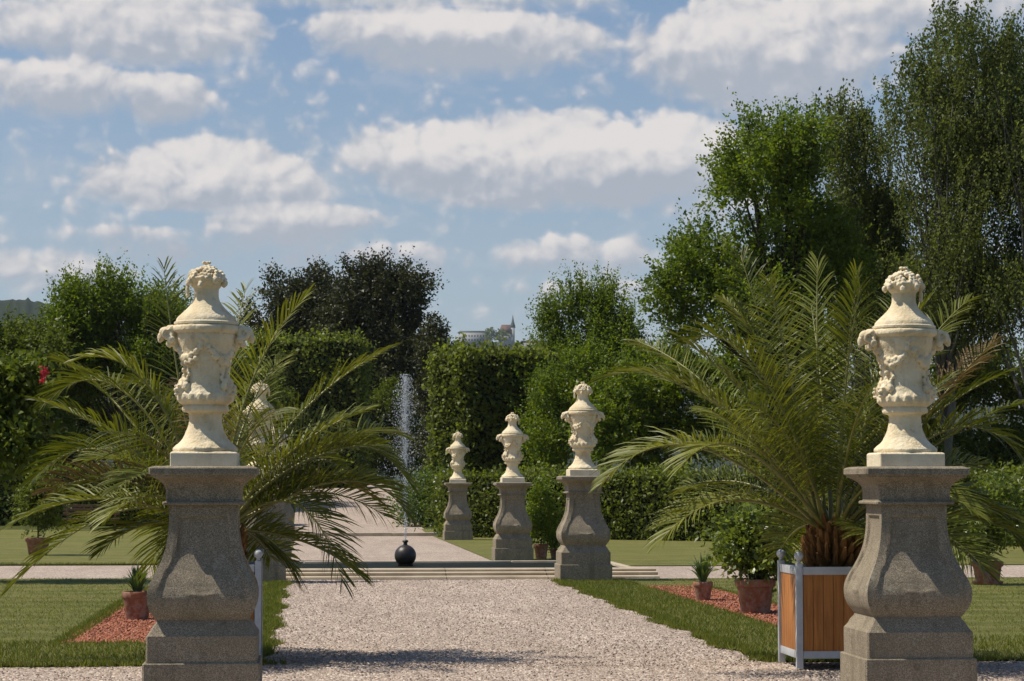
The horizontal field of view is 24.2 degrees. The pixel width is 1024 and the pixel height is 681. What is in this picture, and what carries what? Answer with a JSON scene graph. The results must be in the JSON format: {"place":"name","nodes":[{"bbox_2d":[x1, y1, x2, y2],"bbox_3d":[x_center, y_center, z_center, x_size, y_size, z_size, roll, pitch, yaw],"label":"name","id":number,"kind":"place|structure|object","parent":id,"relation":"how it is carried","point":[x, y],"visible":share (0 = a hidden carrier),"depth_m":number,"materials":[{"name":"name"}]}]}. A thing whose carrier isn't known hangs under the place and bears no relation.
{"place":"outdoors","nodes":[
{"label":"outdoors","id":0,"kind":"place"},
{"bbox_2d":[0,587,132,642],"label":"lawn","id":1,"kind":"structure","parent":0,"point":[38,599],"depth_m":31.30,"materials":[{"name":"green plant"}]},
{"bbox_2d":[0,298,247,468],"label":"hill","id":2,"kind":"structure","parent":0,"point":[28,306],"depth_m":1448.16,"materials":[{"name":"green plant"}]},
{"bbox_2d":[0,578,266,587],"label":"lawn","id":3,"kind":"structure","parent":0,"point":[45,582],"depth_m":39.16,"materials":[{"name":"green plant"}]},
{"bbox_2d":[0,561,1023,666],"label":"lawn fringe","id":4,"kind":"object","parent":3,"relation":"on","point":[598,592],"visible":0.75,"depth_m":26.46,"materials":[{"name":"green plant"}]},
{"bbox_2d":[0,576,1023,642],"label":"mown grass","id":5,"kind":"structure","parent":3,"relation":"on","point":[642,580],"depth_m":32.41,"materials":[{"name":"green plant"}]},
{"bbox_2d":[0,642,267,664],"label":"lawn","id":6,"kind":"structure","parent":0,"point":[119,656],"depth_m":23.14,"materials":[{"name":"green plant"}]},
{"bbox_2d":[248,547,263,654],"bbox_3d":[-2.754,2.450,22.189,0.884,1.034,0.884,0,-3,-5],"label":"planter box","id":7,"kind":"object","parent":6,"relation":"on","point":[256,616],"visible":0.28,"depth_m":21.82,"materials":[{"name":"grey paint"}]},
{"bbox_2d":[0,256,419,599],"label":"palm tree","id":8,"kind":"object","parent":7,"relation":"in","point":[254,496],"visible":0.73,"depth_m":22.43,"materials":[{"name":"green plant"}]},
{"bbox_2d":[0,530,293,564],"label":"lawn","id":9,"kind":"structure","parent":0,"point":[14,549],"depth_m":64.21,"materials":[{"name":"green plant"}]},
{"bbox_2d":[25,537,49,554],"bbox_3d":[-11.570,5.023,58.304,0.624,0.420,0.624,1,-4,-17],"label":"flower pot","id":10,"kind":"object","parent":9,"relation":"on","point":[33,542],"visible":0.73,"depth_m":58.07,"materials":[{"name":"ceramic"}]},
{"bbox_2d":[7,469,70,540],"bbox_3d":[-11.534,4.007,58.371,1.485,1.844,1.337,-1,-4,22],"label":"potted shrub","id":11,"kind":"object","parent":10,"relation":"in","point":[40,518],"visible":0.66,"depth_m":58.16,"materials":[{"name":"green plant"}]},
{"bbox_2d":[63,504,119,530],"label":"park bench","id":12,"kind":"object","parent":9,"relation":"on","point":[76,509],"visible":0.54,"depth_m":86.01,"materials":[{"name":"brown wood"}]},
{"bbox_2d":[291,484,491,560],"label":"path","id":13,"kind":"structure","parent":0,"point":[426,548],"depth_m":75.11,"materials":[{"name":"beige gravel"}]},
{"bbox_2d":[237,321,381,487],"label":"tall hedge","id":14,"kind":"object","parent":13,"relation":"on","point":[316,357],"visible":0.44,"depth_m":124.89,"materials":[{"name":"green plant"}]},
{"bbox_2d":[296,532,439,535],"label":"stone sill","id":15,"kind":"structure","parent":13,"relation":"on","point":[401,533],"depth_m":79.95,"materials":[{"name":"beige stone"}]},
{"bbox_2d":[293,242,455,475],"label":"yew tree","id":16,"kind":"object","parent":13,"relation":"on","point":[380,299],"visible":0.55,"depth_m":140.80,"materials":[{"name":"green plant"}]},
{"bbox_2d":[366,454,383,476],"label":"shrub","id":17,"kind":"object","parent":13,"relation":"on","point":[377,471],"depth_m":141.64,"materials":[{"name":"green plant"}]},
{"bbox_2d":[364,371,426,483],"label":"shrub","id":18,"kind":"object","parent":13,"relation":"on","point":[384,396],"visible":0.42,"depth_m":138.66,"materials":[{"name":"green plant"}]},
{"bbox_2d":[286,563,615,567],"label":"water","id":19,"kind":"structure","parent":0,"point":[450,565],"depth_m":46.91,"materials":[{"name":"black liquid"}]},
{"bbox_2d":[395,540,415,565],"bbox_3d":[-2.086,4.169,46.734,0.424,0.535,0.424,0,-3,-5],"label":"ball fountain","id":20,"kind":"object","parent":19,"relation":"on","point":[405,553],"visible":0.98,"depth_m":46.58,"materials":[{"name":"black stone"}]},
{"bbox_2d":[372,374,436,539],"bbox_3d":[-2.176,2.302,46.816,1.542,3.313,1.574,3,-4,-37],"label":"fountain jet","id":21,"kind":"object","parent":20,"relation":"on","point":[405,415],"visible":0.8,"depth_m":46.86,"materials":[{"name":"white liquid"}]},
{"bbox_2d":[281,579,628,611],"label":"gravel path","id":22,"kind":"structure","parent":0,"point":[399,596],"depth_m":34.76,"materials":[{"name":"beige gravel"}]},
{"bbox_2d":[0,661,1023,680],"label":"cross path","id":23,"kind":"structure","parent":0,"point":[808,671],"depth_m":20.81,"materials":[{"name":"beige gravel"}]},
{"bbox_2d":[1,579,1023,680],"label":"pebbles","id":24,"kind":"object","parent":23,"relation":"on","point":[530,662],"visible":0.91,"depth_m":24.02,"materials":[{"name":"beige gravel"}]},
{"bbox_2d":[776,549,854,668],"bbox_3d":[2.913,2.417,21.642,0.884,1.034,0.884,0,-3,-5],"label":"planter box","id":25,"kind":"object","parent":23,"relation":"on","point":[815,613],"visible":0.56,"depth_m":21.22,"materials":[{"name":"grey paint"}]},
{"bbox_2d":[584,245,1023,585],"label":"palm tree","id":26,"kind":"object","parent":25,"relation":"in","point":[829,538],"visible":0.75,"depth_m":21.52,"materials":[{"name":"green plant"}]},
{"bbox_2d":[0,564,1023,578],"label":"fountain court","id":27,"kind":"object","parent":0,"point":[663,571],"depth_m":47.80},
{"bbox_2d":[292,560,631,566],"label":"pool kerb","id":28,"kind":"structure","parent":27,"relation":"on","point":[554,561],"depth_m":48.37,"materials":[{"name":"stone"}]},
{"bbox_2d":[0,480,1023,667],"bbox_3d":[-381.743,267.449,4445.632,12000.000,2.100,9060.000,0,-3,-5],"label":"ground","id":29,"kind":"structure","parent":0,"point":[16,527],"depth_m":52.30,"materials":[{"name":"green plant"}]},
{"bbox_2d":[0,347,68,494],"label":"mallow tree","id":30,"kind":"object","parent":29,"relation":"on","point":[19,424],"visible":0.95,"depth_m":39.74,"materials":[{"name":"green plant"}]},
{"bbox_2d":[0,303,97,467],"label":"leafy tree","id":31,"kind":"object","parent":29,"relation":"on","point":[29,336],"visible":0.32,"depth_m":97.51,"materials":[{"name":"green plant"}]},
{"bbox_2d":[23,249,193,466],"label":"leafy tree","id":32,"kind":"object","parent":29,"relation":"on","point":[100,313],"visible":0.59,"depth_m":101.27,"materials":[{"name":"green plant"}]},
{"bbox_2d":[0,457,247,525],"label":"hedge","id":33,"kind":"object","parent":29,"relation":"on","point":[6,513],"visible":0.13,"depth_m":91.19,"materials":[{"name":"green plant"}]},
{"bbox_2d":[28,322,297,472],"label":"leafy tree","id":34,"kind":"object","parent":29,"relation":"on","point":[239,371],"visible":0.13,"depth_m":105.07,"materials":[{"name":"green plant"}]},
{"bbox_2d":[240,476,285,581],"bbox_3d":[-4.250,3.196,40.215,0.890,1.837,0.890,0,-3,-5],"label":"pedestal","id":35,"kind":"object","parent":29,"relation":"on","point":[277,570],"visible":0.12,"depth_m":39.78,"materials":[{"name":"stone"}]},
{"bbox_2d":[238,381,282,475],"bbox_3d":[-4.250,1.478,40.318,0.758,1.605,0.521,0,-3,-2],"label":"stone urn","id":36,"kind":"object","parent":35,"relation":"on","point":[262,403],"visible":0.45,"depth_m":40.19,"materials":[{"name":"stone"}]},
{"bbox_2d":[276,502,290,557],"bbox_3d":[-5.450,4.134,54.183,0.890,1.837,0.890,0,-3,-5],"label":"pedestal","id":37,"kind":"object","parent":29,"relation":"on","point":[280,507],"visible":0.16,"depth_m":53.91,"materials":[{"name":"stone"}]},
{"bbox_2d":[268,419,287,469],"bbox_3d":[-5.450,2.416,54.286,0.758,1.605,0.521,0,-3,-2],"label":"stone urn","id":38,"kind":"object","parent":37,"relation":"on","point":[275,437],"visible":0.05,"depth_m":54.16,"materials":[{"name":"stone"}]},
{"bbox_2d":[229,255,348,365],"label":"yew tree","id":39,"kind":"object","parent":29,"relation":"on","point":[298,286],"visible":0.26,"depth_m":145.20,"materials":[{"name":"green plant"}]},
{"bbox_2d":[284,484,294,539],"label":"pedestal","id":40,"kind":"object","parent":29,"relation":"on","point":[290,513],"visible":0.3,"depth_m":73.62,"materials":[{"name":"stone"}]},
{"bbox_2d":[386,460,451,526],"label":"shrub","id":41,"kind":"object","parent":29,"relation":"on","point":[424,476],"visible":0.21,"depth_m":91.21,"materials":[{"name":"green plant"}]},
{"bbox_2d":[407,311,454,475],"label":"shrub","id":42,"kind":"object","parent":29,"relation":"on","point":[434,331],"visible":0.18,"depth_m":117.84,"materials":[{"name":"green plant"}]},
{"bbox_2d":[443,483,472,539],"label":"pedestal","id":43,"kind":"object","parent":29,"relation":"on","point":[457,517],"visible":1,"depth_m":74.06,"materials":[{"name":"stone"}]},
{"bbox_2d":[446,431,469,482],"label":"stone urn","id":44,"kind":"object","parent":43,"relation":"on","point":[457,449],"visible":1,"depth_m":74.39,"materials":[{"name":"stone"}]},
{"bbox_2d":[286,567,659,580],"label":"stone steps","id":45,"kind":"structure","parent":29,"relation":"on","point":[381,574],"depth_m":41.29,"materials":[{"name":"beige stone"}]},
{"bbox_2d":[418,332,572,521],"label":"tall hedge","id":46,"kind":"object","parent":29,"relation":"on","point":[470,389],"visible":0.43,"depth_m":92.98,"materials":[{"name":"green plant"}]},
{"bbox_2d":[492,482,533,560],"bbox_3d":[0.010,4.162,54.650,0.890,1.837,0.890,0,-3,-5],"label":"pedestal","id":47,"kind":"object","parent":29,"relation":"on","point":[512,528],"visible":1,"depth_m":54.27,"materials":[{"name":"stone"}]},
{"bbox_2d":[496,412,528,481],"bbox_3d":[0.010,2.444,54.752,0.758,1.605,0.521,0,-3,-5],"label":"stone urn","id":48,"kind":"object","parent":47,"relation":"on","point":[512,437],"visible":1,"depth_m":54.60,"materials":[{"name":"stone"}]},
{"bbox_2d":[554,476,611,580],"bbox_3d":[1.210,3.224,40.682,0.890,1.837,0.890,0,-3,-5],"label":"pedestal","id":49,"kind":"object","parent":29,"relation":"on","point":[583,538],"visible":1,"depth_m":40.30,"materials":[{"name":"stone"}]},
{"bbox_2d":[561,382,604,475],"bbox_3d":[1.210,1.506,40.786,0.758,1.605,0.521,0,-3,-6],"label":"stone urn","id":50,"kind":"object","parent":49,"relation":"on","point":[582,416],"visible":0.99,"depth_m":40.63,"materials":[{"name":"stone"}]},
{"bbox_2d":[522,259,657,463],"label":"leafy tree","id":51,"kind":"object","parent":29,"relation":"on","point":[604,316],"visible":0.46,"depth_m":99.75,"materials":[{"name":"green plant"}]},
{"bbox_2d":[699,301,867,471],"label":"shrub","id":52,"kind":"object","parent":29,"relation":"on","point":[810,369],"visible":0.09,"depth_m":91.48,"materials":[{"name":"green plant"}]},
{"bbox_2d":[835,333,1023,476],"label":"shrub","id":53,"kind":"object","parent":29,"relation":"on","point":[980,444],"visible":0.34,"depth_m":89.54,"materials":[{"name":"green plant"}]},
{"bbox_2d":[0,0,1023,406],"label":"sky","id":54,"kind":"structure","parent":0,"point":[503,142],"materials":[{"name":"blue"}]},
{"bbox_2d":[266,610,779,665],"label":"gravel path","id":55,"kind":"structure","parent":0,"point":[521,635],"depth_m":25.29,"materials":[{"name":"beige gravel"}]},
{"bbox_2d":[582,586,777,638],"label":"lawn","id":56,"kind":"structure","parent":0,"point":[721,619],"depth_m":29.20,"materials":[{"name":"green plant"}]},
{"bbox_2d":[367,342,1023,479],"bbox_3d":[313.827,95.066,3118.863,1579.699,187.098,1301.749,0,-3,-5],"label":"hedge","id":57,"kind":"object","parent":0,"point":[730,462],"depth_m":2584.07,"materials":[{"name":"green plant"}]},
{"bbox_2d":[484,327,494,346],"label":"distant tree","id":58,"kind":"object","parent":57,"relation":"on","point":[488,334],"visible":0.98,"depth_m":2973.50,"materials":[{"name":"green plant"}]},
{"bbox_2d":[491,328,510,342],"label":"distant tree","id":59,"kind":"object","parent":57,"relation":"on","point":[499,332],"visible":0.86,"depth_m":2973.59,"materials":[{"name":"green plant"}]},
{"bbox_2d":[458,316,547,347],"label":"monastery","id":60,"kind":"structure","parent":57,"relation":"on","point":[471,337],"depth_m":2998.61,"materials":[{"name":"beige stone"}]},
{"bbox_2d":[422,529,1023,565],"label":"lawn","id":61,"kind":"structure","parent":0,"point":[630,552],"depth_m":61.36,"materials":[{"name":"green plant"}]},
{"bbox_2d":[414,459,453,531],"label":"shrub","id":62,"kind":"object","parent":61,"relation":"on","point":[431,508],"visible":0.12,"depth_m":83.54,"materials":[{"name":"green plant"}]},
{"bbox_2d":[534,544,548,558],"bbox_3d":[0.675,4.889,55.407,0.354,0.340,0.354,-1,-4,12],"label":"flower pot","id":63,"kind":"object","parent":61,"relation":"on","point":[540,552],"visible":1,"depth_m":55.28,"materials":[{"name":"ceramic"}]},
{"bbox_2d":[525,471,564,547],"bbox_3d":[0.719,4.038,55.469,1.202,2.011,1.137,3,-4,-37],"label":"potted shrub","id":64,"kind":"object","parent":63,"relation":"in","point":[544,517],"visible":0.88,"depth_m":55.31,"materials":[{"name":"green plant"}]},
{"bbox_2d":[550,549,555,557],"bbox_3d":[0.998,4.967,55.703,0.250,0.220,0.250,-2,-4,33],"label":"flower pot","id":65,"kind":"object","parent":61,"relation":"on","point":[553,554],"visible":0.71,"depth_m":55.61,"materials":[{"name":"ceramic"}]},
{"bbox_2d":[545,530,560,552],"bbox_3d":[1.034,4.698,55.793,0.767,0.758,0.836,0,-3,-5],"label":"potted shrub","id":66,"kind":"object","parent":65,"relation":"in","point":[552,546],"visible":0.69,"depth_m":55.58,"materials":[{"name":"green plant"}]},
{"bbox_2d":[505,326,633,477],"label":"shrub","id":67,"kind":"object","parent":61,"relation":"on","point":[552,398],"visible":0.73,"depth_m":87.52,"materials":[{"name":"green plant"}]},
{"bbox_2d":[559,328,766,477],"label":"shrub","id":68,"kind":"object","parent":61,"relation":"on","point":[636,405],"visible":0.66,"depth_m":85.58,"materials":[{"name":"green plant"}]},
{"bbox_2d":[432,457,1023,545],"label":"hedge","id":69,"kind":"object","parent":61,"relation":"on","point":[631,500],"visible":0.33,"depth_m":73.93,"materials":[{"name":"green plant"}]},
{"bbox_2d":[616,87,888,461],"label":"leafy tree","id":70,"kind":"object","parent":61,"relation":"on","point":[781,162],"visible":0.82,"depth_m":81.47,"materials":[{"name":"green plant"}]},
{"bbox_2d":[798,78,934,463],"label":"birch tree","id":71,"kind":"object","parent":61,"relation":"on","point":[853,135],"visible":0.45,"depth_m":87.60,"materials":[{"name":"green plant"}]},
{"bbox_2d":[851,0,1023,464],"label":"birch tree","id":72,"kind":"object","parent":61,"relation":"on","point":[952,243],"visible":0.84,"depth_m":83.27,"materials":[{"name":"green plant"}]},
{"bbox_2d":[951,10,1023,408],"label":"birch tree","id":73,"kind":"object","parent":61,"relation":"on","point":[1018,272],"visible":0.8,"depth_m":81.98,"materials":[{"name":"green plant"}]},
{"bbox_2d":[580,578,1023,585],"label":"lawn","id":74,"kind":"structure","parent":0,"point":[731,583],"depth_m":39.96,"materials":[{"name":"green plant"}]},
{"bbox_2d":[713,637,1023,659],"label":"lawn","id":75,"kind":"structure","parent":0,"point":[1004,639],"depth_m":23.84,"materials":[{"name":"green plant"}]},
{"bbox_2d":[0,577,1023,666],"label":"grass","id":76,"kind":"structure","parent":75,"relation":"on","point":[650,592],"depth_m":26.24,"materials":[{"name":"green plant"}]},
{"bbox_2d":[715,584,1023,637],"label":"lawn","id":77,"kind":"structure","parent":0,"point":[989,623],"depth_m":30.69,"materials":[{"name":"green plant"}]},
{"bbox_2d":[971,561,1003,584],"bbox_3d":[7.708,3.769,38.744,0.525,0.380,0.525,1,-4,-20],"label":"flower pot","id":78,"kind":"object","parent":77,"relation":"on","point":[979,578],"visible":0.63,"depth_m":38.57,"materials":[{"name":"ceramic"}]},
{"bbox_2d":[948,462,1023,567],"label":"potted shrub","id":79,"kind":"object","parent":78,"relation":"in","point":[1002,484],"visible":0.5,"depth_m":38.66,"materials":[{"name":"green plant"}]},
{"label":"red gravel bed","id":80,"kind":"structure","parent":0,"visible":0},
{"bbox_2d":[693,581,712,600],"bbox_3d":[2.683,3.518,33.550,0.281,0.260,0.281,0,-3,-2],"label":"flower pot","id":81,"kind":"object","parent":80,"relation":"on","point":[703,590],"visible":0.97,"depth_m":33.45,"materials":[{"name":"ceramic"}]},
{"bbox_2d":[686,553,714,581],"bbox_3d":[2.686,3.201,33.590,0.591,0.480,0.539,0,-3,-5],"label":"strap plant","id":82,"kind":"object","parent":81,"relation":"in","point":[703,572],"visible":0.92,"depth_m":33.50,"materials":[{"name":"green plant"}]},
{"bbox_2d":[735,578,775,613],"bbox_3d":[3.082,3.235,30.261,0.520,0.430,0.520,1,-4,-11],"label":"flower pot","id":83,"kind":"object","parent":80,"relation":"on","point":[753,598],"visible":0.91,"depth_m":30.08,"materials":[{"name":"ceramic"}]},
{"bbox_2d":[694,495,801,596],"bbox_3d":[3.050,2.597,30.306,1.485,1.376,1.240,0,-3,-5],"label":"potted shrub","id":84,"kind":"object","parent":83,"relation":"in","point":[735,548],"visible":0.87,"depth_m":30.14,"materials":[{"name":"green plant"}]},
{"label":"red gravel bed","id":85,"kind":"structure","parent":0,"visible":0},
{"bbox_2d":[122,591,148,619],"bbox_3d":[-4.509,3.190,28.761,0.374,0.340,0.374,-1,-3,11],"label":"flower pot","id":86,"kind":"object","parent":85,"relation":"on","point":[135,605],"visible":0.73,"depth_m":28.62,"materials":[{"name":"ceramic"}]},
{"bbox_2d":[120,566,148,591],"bbox_3d":[-4.541,2.878,28.789,0.491,0.407,0.482,-1,-3,9],"label":"strap plant","id":87,"kind":"object","parent":86,"relation":"on","point":[138,587],"visible":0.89,"depth_m":28.72,"materials":[{"name":"green plant"}]},
{"bbox_2d":[62,584,777,642],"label":"red chippings","id":88,"kind":"object","parent":85,"relation":"on","point":[114,626],"visible":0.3,"depth_m":28.47,"materials":[{"name":"red gravel"}]},
{"label":"cross path","id":89,"kind":"structure","parent":0,"visible":0},
{"bbox_2d":[142,466,261,680],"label":"pedestal","id":90,"kind":"object","parent":89,"relation":"on","point":[202,593],"visible":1,"depth_m":18.19,"materials":[{"name":"stone"}]},
{"bbox_2d":[157,261,254,465],"bbox_3d":[-2.391,0.179,18.667,0.758,1.605,0.521,0,-3,-5],"label":"stone urn","id":91,"kind":"object","parent":90,"relation":"on","point":[206,336],"visible":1,"depth_m":18.51,"materials":[{"name":"stone"}]},
{"bbox_2d":[840,466,976,680],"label":"pedestal","id":92,"kind":"object","parent":89,"relation":"on","point":[907,592],"visible":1,"depth_m":18.69,"materials":[{"name":"stone"}]},
{"bbox_2d":[857,267,950,465],"bbox_3d":[3.143,0.207,19.140,0.758,1.605,0.521,0,-3,-4],"label":"stone urn","id":93,"kind":"object","parent":92,"relation":"on","point":[904,339],"visible":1,"depth_m":18.98,"materials":[{"name":"stone"}]}
]}

